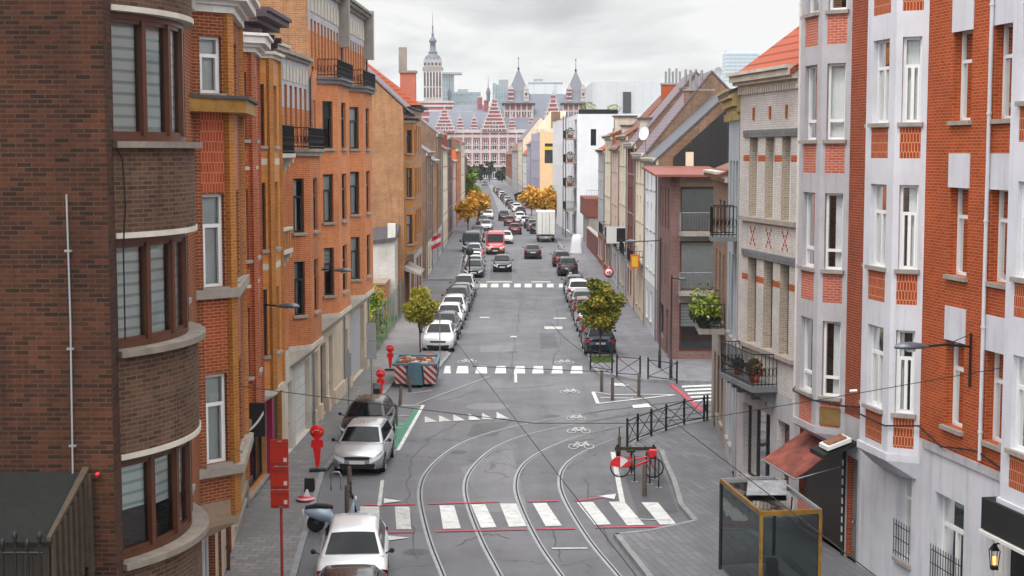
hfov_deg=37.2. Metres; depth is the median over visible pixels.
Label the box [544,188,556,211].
orange tree
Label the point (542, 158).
peach house
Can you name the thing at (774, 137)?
window
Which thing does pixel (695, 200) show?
window
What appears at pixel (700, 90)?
terraced house
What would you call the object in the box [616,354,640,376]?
cross railing
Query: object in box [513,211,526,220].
moving car
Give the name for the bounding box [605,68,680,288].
terraced house
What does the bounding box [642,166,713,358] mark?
corner flats
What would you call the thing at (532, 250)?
moving car
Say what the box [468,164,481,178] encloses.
tree
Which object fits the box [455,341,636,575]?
overhead wire
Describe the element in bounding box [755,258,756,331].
window
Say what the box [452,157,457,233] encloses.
terraced house
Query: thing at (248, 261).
window
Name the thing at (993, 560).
wall lantern
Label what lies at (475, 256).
parked car
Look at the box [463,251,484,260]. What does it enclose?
parked car
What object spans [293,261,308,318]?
window
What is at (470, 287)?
parked car
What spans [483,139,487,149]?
window
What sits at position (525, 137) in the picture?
terraced house
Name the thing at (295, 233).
window
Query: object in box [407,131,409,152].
window
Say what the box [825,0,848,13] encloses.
window
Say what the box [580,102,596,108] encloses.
roof shrub
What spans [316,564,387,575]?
parked car
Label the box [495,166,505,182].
tree
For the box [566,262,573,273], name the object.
motor scooter
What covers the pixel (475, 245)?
parked car
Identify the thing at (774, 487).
solar panel
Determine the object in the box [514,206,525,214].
parked car
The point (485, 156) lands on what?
window
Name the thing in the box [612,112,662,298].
terraced house
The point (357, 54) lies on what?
tall bay house
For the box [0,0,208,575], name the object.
bow fronted house
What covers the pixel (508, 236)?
moving car
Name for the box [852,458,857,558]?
door
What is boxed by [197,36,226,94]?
window
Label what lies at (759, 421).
window
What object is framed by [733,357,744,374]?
potted plant
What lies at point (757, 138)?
window
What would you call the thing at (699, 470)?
pavement
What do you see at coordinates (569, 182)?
balcony plant
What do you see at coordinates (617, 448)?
barrier
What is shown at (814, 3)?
window
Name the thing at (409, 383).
bollard
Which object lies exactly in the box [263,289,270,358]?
window
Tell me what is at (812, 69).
window
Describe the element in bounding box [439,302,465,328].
parked car
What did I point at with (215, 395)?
window
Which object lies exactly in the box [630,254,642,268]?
shop sign
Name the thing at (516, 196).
tree
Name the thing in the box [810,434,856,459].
sign box
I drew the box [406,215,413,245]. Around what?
window
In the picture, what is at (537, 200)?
orange tree
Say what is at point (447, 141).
terraced house
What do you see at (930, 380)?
overhead wire
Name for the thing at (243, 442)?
window
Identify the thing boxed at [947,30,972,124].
window
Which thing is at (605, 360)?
grass
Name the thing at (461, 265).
kerb
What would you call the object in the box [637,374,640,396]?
bollard
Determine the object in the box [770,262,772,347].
window
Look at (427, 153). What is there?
terraced house
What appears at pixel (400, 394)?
bollard
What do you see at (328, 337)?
door
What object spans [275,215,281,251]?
window
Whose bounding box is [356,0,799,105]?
sky
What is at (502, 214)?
moving car
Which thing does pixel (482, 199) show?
orange tree
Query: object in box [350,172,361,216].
window
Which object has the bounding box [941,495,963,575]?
window
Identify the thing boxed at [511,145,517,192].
terraced house
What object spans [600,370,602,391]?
bollard
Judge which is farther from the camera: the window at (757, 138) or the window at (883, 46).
the window at (757, 138)
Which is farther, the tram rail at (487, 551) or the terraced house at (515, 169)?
the terraced house at (515, 169)
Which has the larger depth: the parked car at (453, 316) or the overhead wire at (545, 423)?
the parked car at (453, 316)
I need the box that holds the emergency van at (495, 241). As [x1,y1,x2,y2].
[483,230,506,253]
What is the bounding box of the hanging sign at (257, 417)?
[249,403,265,436]
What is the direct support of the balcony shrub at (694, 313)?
on the taupe brick house at (718, 175)
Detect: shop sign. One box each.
[606,227,624,242]
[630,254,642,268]
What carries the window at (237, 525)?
in the red brick house at (255, 45)
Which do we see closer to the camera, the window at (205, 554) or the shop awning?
the window at (205, 554)
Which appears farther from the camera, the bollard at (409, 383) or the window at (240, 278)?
the bollard at (409, 383)
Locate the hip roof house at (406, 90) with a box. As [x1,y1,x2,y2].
[365,47,428,289]
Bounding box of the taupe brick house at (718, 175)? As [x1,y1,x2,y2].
[695,163,728,450]
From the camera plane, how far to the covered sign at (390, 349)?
75.86 m
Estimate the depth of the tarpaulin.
164.21 m
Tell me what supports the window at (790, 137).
in the cream brick house at (766, 82)
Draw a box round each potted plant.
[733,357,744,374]
[745,358,764,382]
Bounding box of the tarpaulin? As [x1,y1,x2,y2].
[570,234,583,252]
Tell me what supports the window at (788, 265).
in the cream brick house at (766, 82)
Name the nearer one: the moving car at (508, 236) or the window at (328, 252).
the window at (328, 252)
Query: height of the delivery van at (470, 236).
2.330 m
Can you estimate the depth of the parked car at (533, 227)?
204.67 m
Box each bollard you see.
[345,484,349,512]
[347,466,351,498]
[395,405,397,425]
[398,385,402,405]
[408,374,411,391]
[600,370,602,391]
[611,377,613,400]
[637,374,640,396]
[642,463,646,495]
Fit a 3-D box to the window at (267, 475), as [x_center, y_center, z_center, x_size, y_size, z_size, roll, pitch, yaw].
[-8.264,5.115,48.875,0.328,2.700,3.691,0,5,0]
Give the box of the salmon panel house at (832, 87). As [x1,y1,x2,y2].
[792,0,907,564]
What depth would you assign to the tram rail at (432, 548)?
48.97 m
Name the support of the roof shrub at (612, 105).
on the white flats at (590, 127)
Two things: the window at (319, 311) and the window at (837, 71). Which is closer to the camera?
the window at (837, 71)
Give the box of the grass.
[589,354,614,362]
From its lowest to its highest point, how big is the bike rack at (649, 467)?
0.878 m
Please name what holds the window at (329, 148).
in the tall bay house at (318, 31)
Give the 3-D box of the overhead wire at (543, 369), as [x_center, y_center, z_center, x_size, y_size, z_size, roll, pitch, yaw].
[0.700,2.029,38.081,3.437,0.089,0.018,1,5,8]
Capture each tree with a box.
[401,285,439,351]
[453,197,479,229]
[465,170,480,197]
[465,189,491,224]
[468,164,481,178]
[479,164,485,182]
[485,160,495,181]
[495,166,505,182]
[514,191,523,200]
[517,184,540,214]
[529,186,550,209]
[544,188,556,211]
[577,278,627,357]
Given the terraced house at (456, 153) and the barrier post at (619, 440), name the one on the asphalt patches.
the barrier post at (619, 440)
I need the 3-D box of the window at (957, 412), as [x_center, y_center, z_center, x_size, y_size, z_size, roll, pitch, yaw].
[10.178,2.232,34.531,0.470,2.100,1.053,-1,5,-10]
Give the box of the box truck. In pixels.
[536,210,555,241]
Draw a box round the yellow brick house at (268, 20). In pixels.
[243,7,291,500]
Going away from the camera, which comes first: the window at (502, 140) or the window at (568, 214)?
the window at (568, 214)
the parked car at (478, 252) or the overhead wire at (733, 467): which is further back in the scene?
the parked car at (478, 252)
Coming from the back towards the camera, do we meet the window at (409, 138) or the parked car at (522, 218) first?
the parked car at (522, 218)
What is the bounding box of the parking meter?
[372,383,380,393]
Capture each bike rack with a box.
[629,449,637,482]
[646,451,652,484]
[651,454,661,487]
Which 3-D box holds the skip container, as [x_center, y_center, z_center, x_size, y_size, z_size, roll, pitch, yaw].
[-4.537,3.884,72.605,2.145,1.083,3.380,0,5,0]
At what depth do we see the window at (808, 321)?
42.33 m
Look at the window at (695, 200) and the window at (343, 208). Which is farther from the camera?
the window at (695, 200)
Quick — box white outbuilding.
[373,223,399,316]
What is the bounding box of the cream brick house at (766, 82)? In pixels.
[719,26,798,487]
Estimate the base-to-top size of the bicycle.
1.065 m
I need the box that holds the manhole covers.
[403,351,558,554]
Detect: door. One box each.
[274,394,278,438]
[287,384,289,448]
[295,361,305,438]
[320,345,323,402]
[328,337,329,394]
[783,423,789,484]
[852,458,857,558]
[994,541,1006,575]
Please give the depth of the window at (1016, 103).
29.95 m
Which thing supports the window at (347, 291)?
in the tall bay house at (318, 31)
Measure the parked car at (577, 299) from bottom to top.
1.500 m
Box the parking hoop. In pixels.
[330,471,341,490]
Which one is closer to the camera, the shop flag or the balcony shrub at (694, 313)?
the balcony shrub at (694, 313)
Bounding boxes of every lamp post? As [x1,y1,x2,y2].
[625,238,660,367]
[669,275,686,378]
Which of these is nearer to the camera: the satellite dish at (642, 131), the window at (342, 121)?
the window at (342, 121)
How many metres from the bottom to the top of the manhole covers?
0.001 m
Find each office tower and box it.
[442,72,461,100]
[452,89,480,104]
[493,80,507,111]
[528,79,562,93]
[722,50,758,81]
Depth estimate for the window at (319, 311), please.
56.94 m
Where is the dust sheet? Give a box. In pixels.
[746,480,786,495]
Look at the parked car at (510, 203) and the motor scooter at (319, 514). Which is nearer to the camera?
the motor scooter at (319, 514)
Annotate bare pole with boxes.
[439,315,440,357]
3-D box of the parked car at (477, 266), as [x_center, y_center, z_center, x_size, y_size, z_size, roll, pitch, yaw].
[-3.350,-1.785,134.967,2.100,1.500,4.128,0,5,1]
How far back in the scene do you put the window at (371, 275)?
72.66 m
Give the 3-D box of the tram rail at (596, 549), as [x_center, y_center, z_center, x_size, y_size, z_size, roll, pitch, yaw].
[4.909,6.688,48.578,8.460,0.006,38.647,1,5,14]
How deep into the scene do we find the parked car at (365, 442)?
52.56 m
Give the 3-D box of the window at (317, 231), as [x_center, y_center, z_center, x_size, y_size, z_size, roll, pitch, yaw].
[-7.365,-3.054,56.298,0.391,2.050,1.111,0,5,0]
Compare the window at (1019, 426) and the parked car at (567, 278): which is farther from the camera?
the parked car at (567, 278)
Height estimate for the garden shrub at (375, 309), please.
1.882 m
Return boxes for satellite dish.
[639,127,648,151]
[714,67,721,77]
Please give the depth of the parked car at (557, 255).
145.89 m
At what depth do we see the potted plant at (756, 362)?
47.01 m
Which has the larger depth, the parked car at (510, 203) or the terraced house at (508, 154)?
the terraced house at (508, 154)
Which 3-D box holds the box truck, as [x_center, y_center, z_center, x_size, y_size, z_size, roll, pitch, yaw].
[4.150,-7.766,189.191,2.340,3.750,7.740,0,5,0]
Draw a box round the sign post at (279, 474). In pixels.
[270,438,288,575]
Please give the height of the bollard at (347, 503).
0.970 m
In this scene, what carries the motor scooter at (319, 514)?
on the road
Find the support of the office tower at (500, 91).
on the ground
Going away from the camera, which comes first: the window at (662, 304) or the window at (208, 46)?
the window at (208, 46)
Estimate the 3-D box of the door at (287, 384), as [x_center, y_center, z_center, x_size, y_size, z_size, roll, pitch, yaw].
[-8.205,4.696,55.242,0.153,2.560,0.960,0,5,2]
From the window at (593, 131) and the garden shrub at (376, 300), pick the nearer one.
the garden shrub at (376, 300)
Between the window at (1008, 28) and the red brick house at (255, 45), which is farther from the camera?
the red brick house at (255, 45)
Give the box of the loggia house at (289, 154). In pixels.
[274,43,295,466]
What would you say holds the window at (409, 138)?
in the gable house at (394, 122)
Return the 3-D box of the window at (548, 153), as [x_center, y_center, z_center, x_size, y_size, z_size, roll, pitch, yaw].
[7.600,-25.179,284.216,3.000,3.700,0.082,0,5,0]
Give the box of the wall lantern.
[988,543,1000,569]
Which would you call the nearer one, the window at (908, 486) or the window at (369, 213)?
the window at (908, 486)
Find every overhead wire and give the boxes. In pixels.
[239,386,855,423]
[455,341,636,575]
[472,366,607,371]
[551,323,875,575]
[856,367,1002,393]
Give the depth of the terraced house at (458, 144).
253.99 m
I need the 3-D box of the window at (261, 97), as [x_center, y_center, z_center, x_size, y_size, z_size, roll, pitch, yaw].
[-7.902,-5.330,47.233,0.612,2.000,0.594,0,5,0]
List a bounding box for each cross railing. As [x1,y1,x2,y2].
[590,349,612,372]
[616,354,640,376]
[626,395,708,446]
[647,357,677,383]
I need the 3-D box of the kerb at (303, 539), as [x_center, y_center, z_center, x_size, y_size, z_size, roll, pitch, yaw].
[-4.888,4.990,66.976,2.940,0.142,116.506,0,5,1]
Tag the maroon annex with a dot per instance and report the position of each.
(589, 207)
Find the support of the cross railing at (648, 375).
on the pavement at (634, 337)
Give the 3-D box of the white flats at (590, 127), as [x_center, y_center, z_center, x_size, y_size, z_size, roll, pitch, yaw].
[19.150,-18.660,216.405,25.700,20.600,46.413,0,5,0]
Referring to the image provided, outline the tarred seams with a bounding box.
[405,264,611,559]
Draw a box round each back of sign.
[345,349,350,407]
[366,322,375,393]
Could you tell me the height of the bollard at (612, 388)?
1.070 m
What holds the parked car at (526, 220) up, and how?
on the road
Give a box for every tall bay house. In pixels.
[258,0,354,424]
[322,0,376,392]
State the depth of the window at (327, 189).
62.08 m
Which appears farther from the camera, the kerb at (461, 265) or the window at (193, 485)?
the kerb at (461, 265)
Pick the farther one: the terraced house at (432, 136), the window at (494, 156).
the window at (494, 156)
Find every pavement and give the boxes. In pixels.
[224,285,449,575]
[422,184,477,279]
[490,180,711,380]
[620,419,872,575]
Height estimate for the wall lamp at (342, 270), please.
1.200 m
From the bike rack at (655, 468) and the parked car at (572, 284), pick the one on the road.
the parked car at (572, 284)
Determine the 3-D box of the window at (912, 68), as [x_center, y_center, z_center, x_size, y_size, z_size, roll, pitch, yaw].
[9.455,-4.867,35.875,0.594,2.100,0.383,3,6,28]
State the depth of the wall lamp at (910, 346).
33.40 m
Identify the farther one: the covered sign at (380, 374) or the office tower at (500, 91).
the office tower at (500, 91)
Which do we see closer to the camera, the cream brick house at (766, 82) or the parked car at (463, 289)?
the cream brick house at (766, 82)
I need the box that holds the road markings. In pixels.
[360,185,710,548]
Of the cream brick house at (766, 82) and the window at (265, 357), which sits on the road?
the cream brick house at (766, 82)
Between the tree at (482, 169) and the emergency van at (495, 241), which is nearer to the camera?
the emergency van at (495, 241)
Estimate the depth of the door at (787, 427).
46.19 m
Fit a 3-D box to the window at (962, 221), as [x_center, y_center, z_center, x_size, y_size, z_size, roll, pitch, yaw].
[10.178,-1.225,34.221,0.470,2.100,1.053,-1,5,-10]
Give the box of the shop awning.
[762,431,839,479]
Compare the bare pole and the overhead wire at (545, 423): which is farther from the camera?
the bare pole
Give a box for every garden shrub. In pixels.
[367,285,388,312]
[367,310,384,333]
[370,307,388,329]
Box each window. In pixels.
[111,11,185,141]
[116,233,188,348]
[121,440,192,558]
[192,484,195,495]
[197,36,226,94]
[201,194,230,289]
[202,537,208,575]
[204,373,232,468]
[235,498,246,529]
[237,276,243,282]
[240,439,245,452]
[244,120,250,142]
[245,190,252,263]
[247,312,254,380]
[249,437,269,500]
[260,84,267,148]
[262,183,269,252]
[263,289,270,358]
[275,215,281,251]
[292,178,307,235]
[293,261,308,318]
[313,178,320,233]
[314,259,320,314]
[322,101,335,150]
[322,174,336,224]
[323,248,336,298]
[341,103,347,150]
[342,174,348,222]
[343,245,349,294]
[349,107,360,150]
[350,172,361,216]
[351,237,361,281]
[366,109,371,150]
[366,171,371,214]
[367,235,372,278]
[406,130,413,154]
[406,168,413,198]
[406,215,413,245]
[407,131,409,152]
[466,139,469,149]
[474,139,478,149]
[474,154,478,163]
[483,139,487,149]
[483,154,487,163]
[492,139,496,149]
[492,154,496,163]
[501,139,504,149]
[501,154,504,163]
[510,139,513,148]
[545,143,552,162]
[567,212,569,230]
[574,215,575,234]
[591,129,595,145]
[662,304,663,331]
[679,303,711,350]
[680,187,713,230]
[680,241,712,289]
[739,405,770,476]
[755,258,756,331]
[756,138,757,215]
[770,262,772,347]
[772,137,774,217]
[787,265,788,353]
[789,137,790,219]
[796,317,812,396]
[798,192,814,271]
[800,65,816,143]
[802,0,818,18]
[818,321,841,401]
[820,193,843,273]
[822,63,846,142]
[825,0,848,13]
[862,325,883,413]
[864,184,886,271]
[867,39,889,127]
[890,330,915,418]
[892,477,911,568]
[894,185,919,273]
[897,37,922,126]
[939,342,963,435]
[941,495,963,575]
[943,188,968,281]
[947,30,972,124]
[980,353,1003,452]
[985,190,1007,289]
[989,23,1012,123]
[1004,356,1023,459]
[1009,182,1023,283]
[1014,101,1023,105]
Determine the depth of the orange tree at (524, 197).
261.53 m
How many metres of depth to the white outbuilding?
100.47 m
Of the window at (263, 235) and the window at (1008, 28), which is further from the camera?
the window at (263, 235)
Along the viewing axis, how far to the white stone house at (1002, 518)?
30.47 m
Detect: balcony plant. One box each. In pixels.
[566,128,574,136]
[566,151,574,160]
[566,175,574,184]
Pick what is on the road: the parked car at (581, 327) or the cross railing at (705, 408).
the parked car at (581, 327)
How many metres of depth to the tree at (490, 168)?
553.79 m
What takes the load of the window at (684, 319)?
in the corner flats at (685, 197)
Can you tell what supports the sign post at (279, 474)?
on the pavement at (255, 551)
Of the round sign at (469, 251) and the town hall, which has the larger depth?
the town hall
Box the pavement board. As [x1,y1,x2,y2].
[304,478,314,491]
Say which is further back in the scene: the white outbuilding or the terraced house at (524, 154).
the terraced house at (524, 154)
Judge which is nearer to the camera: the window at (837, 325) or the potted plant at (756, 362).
the window at (837, 325)
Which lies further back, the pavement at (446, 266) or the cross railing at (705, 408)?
the pavement at (446, 266)
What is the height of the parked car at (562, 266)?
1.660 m
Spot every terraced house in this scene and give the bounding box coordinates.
[422,118,444,259]
[422,145,434,278]
[431,156,439,268]
[439,131,465,217]
[442,135,453,240]
[442,144,450,250]
[452,148,462,226]
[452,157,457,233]
[505,143,517,188]
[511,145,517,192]
[517,116,543,191]
[521,150,526,190]
[525,141,530,187]
[595,145,604,268]
[598,115,637,277]
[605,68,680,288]
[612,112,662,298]
[619,69,699,310]
[627,70,729,324]
[640,95,728,340]
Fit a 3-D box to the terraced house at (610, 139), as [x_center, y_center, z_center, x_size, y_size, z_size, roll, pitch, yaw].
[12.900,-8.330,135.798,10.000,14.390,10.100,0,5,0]
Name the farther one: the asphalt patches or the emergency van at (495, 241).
the emergency van at (495, 241)
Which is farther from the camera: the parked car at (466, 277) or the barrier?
the parked car at (466, 277)
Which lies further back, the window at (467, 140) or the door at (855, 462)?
the window at (467, 140)
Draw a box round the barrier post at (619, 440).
[618,427,620,455]
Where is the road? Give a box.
[298,180,710,575]
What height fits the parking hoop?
0.626 m
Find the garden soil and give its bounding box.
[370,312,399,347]
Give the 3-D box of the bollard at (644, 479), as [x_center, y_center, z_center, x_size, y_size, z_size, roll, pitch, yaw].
[4.251,6.165,48.753,0.150,1.070,0.150,0,5,0]
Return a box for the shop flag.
[424,233,441,249]
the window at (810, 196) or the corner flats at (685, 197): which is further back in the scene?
the corner flats at (685, 197)
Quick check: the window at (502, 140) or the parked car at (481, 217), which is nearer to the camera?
the parked car at (481, 217)
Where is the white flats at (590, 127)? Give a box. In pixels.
[553,82,737,236]
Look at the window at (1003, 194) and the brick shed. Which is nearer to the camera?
the window at (1003, 194)
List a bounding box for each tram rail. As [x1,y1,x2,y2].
[417,398,710,575]
[462,405,710,575]
[513,411,710,575]
[557,425,675,575]
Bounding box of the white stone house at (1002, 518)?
[978,0,1023,575]
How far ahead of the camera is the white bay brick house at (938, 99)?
35.51 m
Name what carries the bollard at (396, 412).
on the road
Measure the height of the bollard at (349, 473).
1.020 m
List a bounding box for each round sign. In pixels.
[465,247,473,272]
[604,268,613,281]
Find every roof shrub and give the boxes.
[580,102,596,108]
[607,104,620,113]
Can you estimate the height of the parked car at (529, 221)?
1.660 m
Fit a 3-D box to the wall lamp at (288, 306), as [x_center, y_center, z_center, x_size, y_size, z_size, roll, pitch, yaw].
[-7.358,0.881,47.377,1.664,1.200,0.358,2,6,22]
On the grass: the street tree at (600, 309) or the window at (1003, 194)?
the street tree at (600, 309)
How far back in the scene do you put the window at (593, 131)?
193.37 m
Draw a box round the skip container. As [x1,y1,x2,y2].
[392,354,439,384]
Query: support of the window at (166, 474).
in the bow fronted house at (101, 335)
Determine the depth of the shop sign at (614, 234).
112.59 m
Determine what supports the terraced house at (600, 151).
on the road
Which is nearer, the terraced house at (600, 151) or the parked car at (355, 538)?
the parked car at (355, 538)
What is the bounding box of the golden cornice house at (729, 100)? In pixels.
[709,87,740,477]
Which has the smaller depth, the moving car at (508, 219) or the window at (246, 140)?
the window at (246, 140)
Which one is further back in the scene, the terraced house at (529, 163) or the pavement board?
the terraced house at (529, 163)
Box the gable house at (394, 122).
[365,64,424,311]
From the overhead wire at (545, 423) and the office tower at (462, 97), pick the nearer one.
the overhead wire at (545, 423)
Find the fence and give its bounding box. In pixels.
[370,277,403,361]
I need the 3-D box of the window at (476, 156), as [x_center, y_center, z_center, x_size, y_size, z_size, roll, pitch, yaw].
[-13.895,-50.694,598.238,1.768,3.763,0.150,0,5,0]
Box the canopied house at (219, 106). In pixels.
[183,0,259,575]
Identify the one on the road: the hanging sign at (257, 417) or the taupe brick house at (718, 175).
the taupe brick house at (718, 175)
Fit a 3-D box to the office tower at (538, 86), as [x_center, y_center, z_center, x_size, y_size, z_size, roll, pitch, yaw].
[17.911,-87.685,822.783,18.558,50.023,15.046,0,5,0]
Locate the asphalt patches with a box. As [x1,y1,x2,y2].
[460,264,677,519]
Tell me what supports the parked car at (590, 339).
on the road
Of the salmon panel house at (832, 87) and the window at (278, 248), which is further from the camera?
the window at (278, 248)
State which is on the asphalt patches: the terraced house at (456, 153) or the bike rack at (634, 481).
the bike rack at (634, 481)
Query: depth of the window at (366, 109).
72.15 m
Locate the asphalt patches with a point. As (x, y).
(491, 478)
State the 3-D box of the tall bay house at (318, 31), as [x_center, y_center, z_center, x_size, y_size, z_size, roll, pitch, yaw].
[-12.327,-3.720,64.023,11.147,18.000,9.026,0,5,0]
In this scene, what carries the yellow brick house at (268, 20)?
on the road
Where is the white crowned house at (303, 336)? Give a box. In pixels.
[281,50,324,453]
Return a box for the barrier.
[615,444,656,456]
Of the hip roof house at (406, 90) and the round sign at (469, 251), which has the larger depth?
the round sign at (469, 251)
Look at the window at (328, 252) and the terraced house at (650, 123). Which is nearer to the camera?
the window at (328, 252)
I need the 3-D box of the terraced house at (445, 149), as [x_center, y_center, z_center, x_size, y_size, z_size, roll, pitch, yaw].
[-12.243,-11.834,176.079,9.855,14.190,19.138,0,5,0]
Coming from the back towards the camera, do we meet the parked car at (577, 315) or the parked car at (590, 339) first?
the parked car at (577, 315)
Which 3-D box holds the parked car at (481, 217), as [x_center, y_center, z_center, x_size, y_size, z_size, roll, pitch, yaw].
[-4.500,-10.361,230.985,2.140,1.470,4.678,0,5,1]
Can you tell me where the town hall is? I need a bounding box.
[418,14,585,179]
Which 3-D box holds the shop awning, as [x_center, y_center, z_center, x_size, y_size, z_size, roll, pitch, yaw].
[8.038,4.632,42.406,1.310,0.866,2.690,-1,5,-9]
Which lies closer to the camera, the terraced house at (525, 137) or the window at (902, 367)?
the window at (902, 367)
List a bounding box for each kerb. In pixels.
[290,285,478,575]
[458,251,480,280]
[554,237,710,382]
[613,418,711,575]
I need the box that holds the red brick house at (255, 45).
[225,32,273,565]
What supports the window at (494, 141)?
in the town hall
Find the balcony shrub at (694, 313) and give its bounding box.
[688,281,722,327]
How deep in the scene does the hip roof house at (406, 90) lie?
119.42 m
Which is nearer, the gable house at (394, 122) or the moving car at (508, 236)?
the gable house at (394, 122)
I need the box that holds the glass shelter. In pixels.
[718,476,821,575]
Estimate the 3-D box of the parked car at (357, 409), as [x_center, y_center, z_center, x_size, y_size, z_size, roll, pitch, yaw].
[-5.550,5.024,58.871,2.100,1.500,4.128,0,5,2]
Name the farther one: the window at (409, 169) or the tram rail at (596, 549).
the window at (409, 169)
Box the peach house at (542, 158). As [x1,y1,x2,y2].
[531,111,565,209]
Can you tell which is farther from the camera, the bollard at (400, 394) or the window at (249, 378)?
the bollard at (400, 394)
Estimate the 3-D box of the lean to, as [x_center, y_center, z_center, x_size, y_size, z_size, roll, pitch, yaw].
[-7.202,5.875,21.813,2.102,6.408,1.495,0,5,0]
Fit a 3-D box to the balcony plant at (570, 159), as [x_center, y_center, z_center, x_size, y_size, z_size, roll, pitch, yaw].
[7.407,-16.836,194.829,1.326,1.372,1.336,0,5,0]
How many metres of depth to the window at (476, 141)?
597.66 m
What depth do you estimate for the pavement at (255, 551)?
48.76 m
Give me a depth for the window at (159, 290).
23.73 m
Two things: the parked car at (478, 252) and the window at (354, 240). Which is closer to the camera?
the window at (354, 240)
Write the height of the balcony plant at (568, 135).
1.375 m
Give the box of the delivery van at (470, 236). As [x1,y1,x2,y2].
[459,230,482,251]
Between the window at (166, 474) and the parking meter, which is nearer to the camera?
the window at (166, 474)
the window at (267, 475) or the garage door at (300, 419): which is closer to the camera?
the window at (267, 475)
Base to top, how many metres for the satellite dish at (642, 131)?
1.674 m
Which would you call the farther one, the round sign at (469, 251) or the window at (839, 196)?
the round sign at (469, 251)
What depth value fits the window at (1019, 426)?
30.51 m
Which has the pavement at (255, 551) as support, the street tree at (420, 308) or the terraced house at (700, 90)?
the street tree at (420, 308)
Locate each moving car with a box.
[491,254,513,271]
[498,210,509,220]
[502,230,513,243]
[504,215,515,225]
[507,223,522,233]
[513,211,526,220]
[522,244,542,258]
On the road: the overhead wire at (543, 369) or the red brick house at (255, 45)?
the red brick house at (255, 45)
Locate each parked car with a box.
[310,513,394,575]
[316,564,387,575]
[331,416,394,471]
[338,394,395,434]
[421,320,457,350]
[434,310,461,338]
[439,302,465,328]
[440,293,468,319]
[441,285,472,311]
[446,282,474,303]
[449,273,477,297]
[462,259,485,276]
[463,242,483,255]
[463,248,484,262]
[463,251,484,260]
[463,254,485,265]
[469,225,484,237]
[476,215,487,224]
[479,219,492,229]
[482,210,494,218]
[502,196,510,203]
[507,201,516,208]
[510,203,521,211]
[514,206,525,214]
[519,215,529,224]
[523,218,533,227]
[525,219,535,230]
[529,222,535,233]
[550,250,571,266]
[555,256,578,275]
[561,274,586,294]
[563,278,588,301]
[566,289,591,311]
[569,296,588,320]
[572,308,581,330]
[576,315,588,341]
[579,325,615,354]
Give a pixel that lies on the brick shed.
(381, 283)
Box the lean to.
[0,467,94,575]
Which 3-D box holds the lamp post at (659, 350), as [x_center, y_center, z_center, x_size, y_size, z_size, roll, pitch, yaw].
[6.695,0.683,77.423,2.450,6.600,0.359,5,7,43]
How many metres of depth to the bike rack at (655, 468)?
51.01 m
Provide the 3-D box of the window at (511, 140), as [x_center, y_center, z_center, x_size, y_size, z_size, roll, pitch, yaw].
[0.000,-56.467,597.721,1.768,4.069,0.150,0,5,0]
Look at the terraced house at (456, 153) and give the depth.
229.47 m
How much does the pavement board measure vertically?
0.420 m
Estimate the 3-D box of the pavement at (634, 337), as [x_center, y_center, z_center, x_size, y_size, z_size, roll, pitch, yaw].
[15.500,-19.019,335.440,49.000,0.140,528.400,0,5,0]
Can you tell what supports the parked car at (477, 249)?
on the road
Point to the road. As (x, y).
(516, 553)
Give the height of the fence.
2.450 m
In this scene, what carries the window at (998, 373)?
in the white bay brick house at (938, 99)
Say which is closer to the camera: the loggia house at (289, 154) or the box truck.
the loggia house at (289, 154)
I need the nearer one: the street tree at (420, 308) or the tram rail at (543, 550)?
the tram rail at (543, 550)
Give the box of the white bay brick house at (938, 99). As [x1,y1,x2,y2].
[856,0,1013,575]
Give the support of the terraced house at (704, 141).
on the road
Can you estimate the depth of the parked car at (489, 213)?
249.48 m
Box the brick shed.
[371,278,389,318]
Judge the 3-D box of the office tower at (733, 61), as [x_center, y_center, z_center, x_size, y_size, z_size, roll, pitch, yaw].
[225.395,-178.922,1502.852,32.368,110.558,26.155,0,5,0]
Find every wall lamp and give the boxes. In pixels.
[263,303,299,309]
[321,267,351,272]
[894,333,971,386]
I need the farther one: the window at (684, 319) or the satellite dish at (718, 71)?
the satellite dish at (718, 71)
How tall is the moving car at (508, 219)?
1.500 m
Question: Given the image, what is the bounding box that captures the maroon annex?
[580,190,597,242]
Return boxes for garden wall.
[586,227,597,258]
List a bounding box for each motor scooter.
[303,481,363,531]
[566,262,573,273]
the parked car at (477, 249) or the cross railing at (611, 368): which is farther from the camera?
the parked car at (477, 249)
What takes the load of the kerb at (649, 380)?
on the road
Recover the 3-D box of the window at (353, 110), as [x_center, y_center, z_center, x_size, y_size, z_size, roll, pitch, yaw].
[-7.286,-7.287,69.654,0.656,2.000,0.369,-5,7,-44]
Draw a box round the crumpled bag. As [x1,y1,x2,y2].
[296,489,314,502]
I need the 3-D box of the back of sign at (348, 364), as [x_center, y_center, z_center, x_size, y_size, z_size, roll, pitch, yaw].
[-6.672,3.920,62.000,0.260,2.900,0.080,0,5,0]
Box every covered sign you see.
[309,425,325,471]
[376,369,384,393]
[385,345,393,370]
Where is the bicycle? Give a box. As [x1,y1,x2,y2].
[610,445,663,477]
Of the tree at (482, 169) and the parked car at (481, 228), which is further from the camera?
the tree at (482, 169)
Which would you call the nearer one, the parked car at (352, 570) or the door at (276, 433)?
the parked car at (352, 570)

